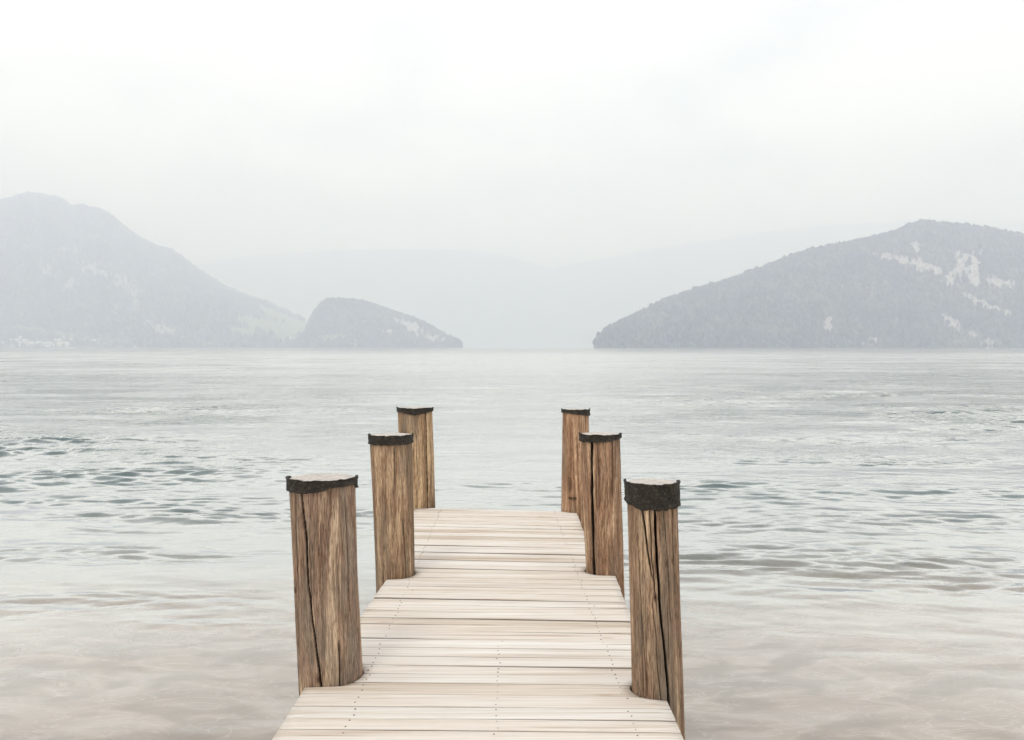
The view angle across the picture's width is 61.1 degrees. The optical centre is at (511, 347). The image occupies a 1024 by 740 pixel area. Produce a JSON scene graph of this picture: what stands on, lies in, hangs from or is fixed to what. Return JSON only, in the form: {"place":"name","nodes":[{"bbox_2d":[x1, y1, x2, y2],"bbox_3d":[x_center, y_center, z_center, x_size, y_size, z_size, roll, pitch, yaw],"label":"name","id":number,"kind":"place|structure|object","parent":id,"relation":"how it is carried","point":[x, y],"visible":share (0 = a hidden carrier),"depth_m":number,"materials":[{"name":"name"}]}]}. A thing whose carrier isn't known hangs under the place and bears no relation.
{"place":"outdoors","nodes":[
{"label":"outdoors","id":0,"kind":"place"},
{"bbox_2d":[0,205,306,347],"bbox_3d":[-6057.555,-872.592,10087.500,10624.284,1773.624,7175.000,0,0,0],"label":"mountain","id":1,"kind":"structure","parent":0,"point":[290,326],"depth_m":7324.32,"materials":[{"name":"grey stone"}]},
{"bbox_2d":[57,341,69,346],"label":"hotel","id":2,"kind":"structure","parent":1,"relation":"on","point":[60,343],"depth_m":6522.11,"materials":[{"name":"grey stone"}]},
{"bbox_2d":[0,191,305,347],"bbox_3d":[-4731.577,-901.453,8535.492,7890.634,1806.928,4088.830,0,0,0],"label":"forest","id":3,"kind":"object","parent":1,"relation":"on","point":[63,210],"visible":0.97,"depth_m":7682.18,"materials":[{"name":"grey plant"}]},
{"bbox_2d":[281,317,460,347],"bbox_3d":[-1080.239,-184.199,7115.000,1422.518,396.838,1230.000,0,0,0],"label":"headland","id":4,"kind":"structure","parent":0,"point":[413,326],"depth_m":6655.79,"materials":[{"name":"grey stone"}]},
{"bbox_2d":[278,297,462,347],"bbox_3d":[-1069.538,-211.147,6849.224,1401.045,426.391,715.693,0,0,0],"label":"forest","id":5,"kind":"object","parent":4,"relation":"on","point":[332,315],"visible":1,"depth_m":6691.14,"materials":[{"name":"grey plant"}]},
{"bbox_2d":[196,249,558,326],"bbox_3d":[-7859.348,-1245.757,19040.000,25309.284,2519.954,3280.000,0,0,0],"label":"mountain","id":6,"kind":"structure","parent":0,"point":[439,287],"depth_m":18365.71,"materials":[{"name":"grey"}]},
{"bbox_2d":[0,348,1023,739],"bbox_3d":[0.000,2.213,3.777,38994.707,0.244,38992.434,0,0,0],"label":"water","id":7,"kind":"structure","parent":0,"point":[850,526],"depth_m":11.98,"materials":[{"name":"grey liquid"}]},
{"bbox_2d":[285,473,362,695],"bbox_3d":[-0.884,2.223,4.261,0.454,3.193,0.347,0,0,0],"label":"mooring post","id":8,"kind":"object","parent":7,"relation":"in","point":[325,574],"visible":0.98,"depth_m":4.13,"materials":[{"name":"brown wood"}]},
{"bbox_2d":[368,433,414,593],"bbox_3d":[-0.840,2.213,6.163,0.370,3.213,0.336,0,0,0],"label":"mooring post","id":9,"kind":"object","parent":7,"relation":"in","point":[392,481],"visible":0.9,"depth_m":6.04,"materials":[{"name":"brown wood"}]},
{"bbox_2d":[396,407,434,509],"bbox_3d":[-0.950,2.209,8.806,0.458,3.223,0.381,0,0,0],"label":"mooring post","id":10,"kind":"object","parent":7,"relation":"in","point":[417,422],"visible":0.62,"depth_m":8.66,"materials":[{"name":"brown wood"}]},
{"bbox_2d":[272,508,683,739],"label":"wooden pier","id":11,"kind":"structure","parent":7,"relation":"on","point":[485,624],"depth_m":4.59,"materials":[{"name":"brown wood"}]},
{"bbox_2d":[561,408,589,529],"bbox_3d":[0.630,2.209,8.570,0.339,3.222,0.340,0,0,0],"label":"mooring post","id":12,"kind":"object","parent":7,"relation":"in","point":[575,422],"visible":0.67,"depth_m":8.45,"materials":[{"name":"brown wood"}]},
{"bbox_2d":[578,432,624,599],"bbox_3d":[0.668,2.214,6.236,0.387,3.213,0.315,0,0,0],"label":"mooring post","id":13,"kind":"object","parent":7,"relation":"in","point":[602,498],"visible":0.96,"depth_m":6.12,"materials":[{"name":"brown wood"}]},
{"bbox_2d":[623,478,684,739],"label":"mooring post","id":14,"kind":"object","parent":7,"relation":"in","point":[654,504],"visible":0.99,"depth_m":3.97,"materials":[{"name":"brown wood"}]},
{"bbox_2d":[0,0,1023,268],"label":"sky","id":15,"kind":"structure","parent":0,"point":[552,134],"materials":[{"name":"white"}]},
{"bbox_2d":[436,316,600,347],"bbox_3d":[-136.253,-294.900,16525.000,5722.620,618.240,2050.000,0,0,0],"label":"mountain","id":16,"kind":"structure","parent":0,"point":[502,332],"depth_m":15870.76,"materials":[{"name":"grey"}]},
{"bbox_2d":[517,219,1023,331],"bbox_3d":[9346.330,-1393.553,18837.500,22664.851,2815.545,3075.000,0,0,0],"label":"distant ridge","id":17,"kind":"structure","parent":0,"point":[599,295],"depth_m":18361.97,"materials":[{"name":"grey"}]},
{"bbox_2d":[595,231,1023,347],"bbox_3d":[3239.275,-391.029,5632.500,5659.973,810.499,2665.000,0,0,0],"label":"hill","id":18,"kind":"structure","parent":0,"point":[921,266],"depth_m":4622.71,"materials":[{"name":"grey stone"}]},
{"bbox_2d":[592,219,1023,347],"bbox_3d":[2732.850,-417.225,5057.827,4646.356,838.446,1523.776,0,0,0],"label":"forest","id":19,"kind":"object","parent":18,"relation":"on","point":[735,293],"visible":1,"depth_m":4742.41,"materials":[{"name":"grey plant"}]}
]}

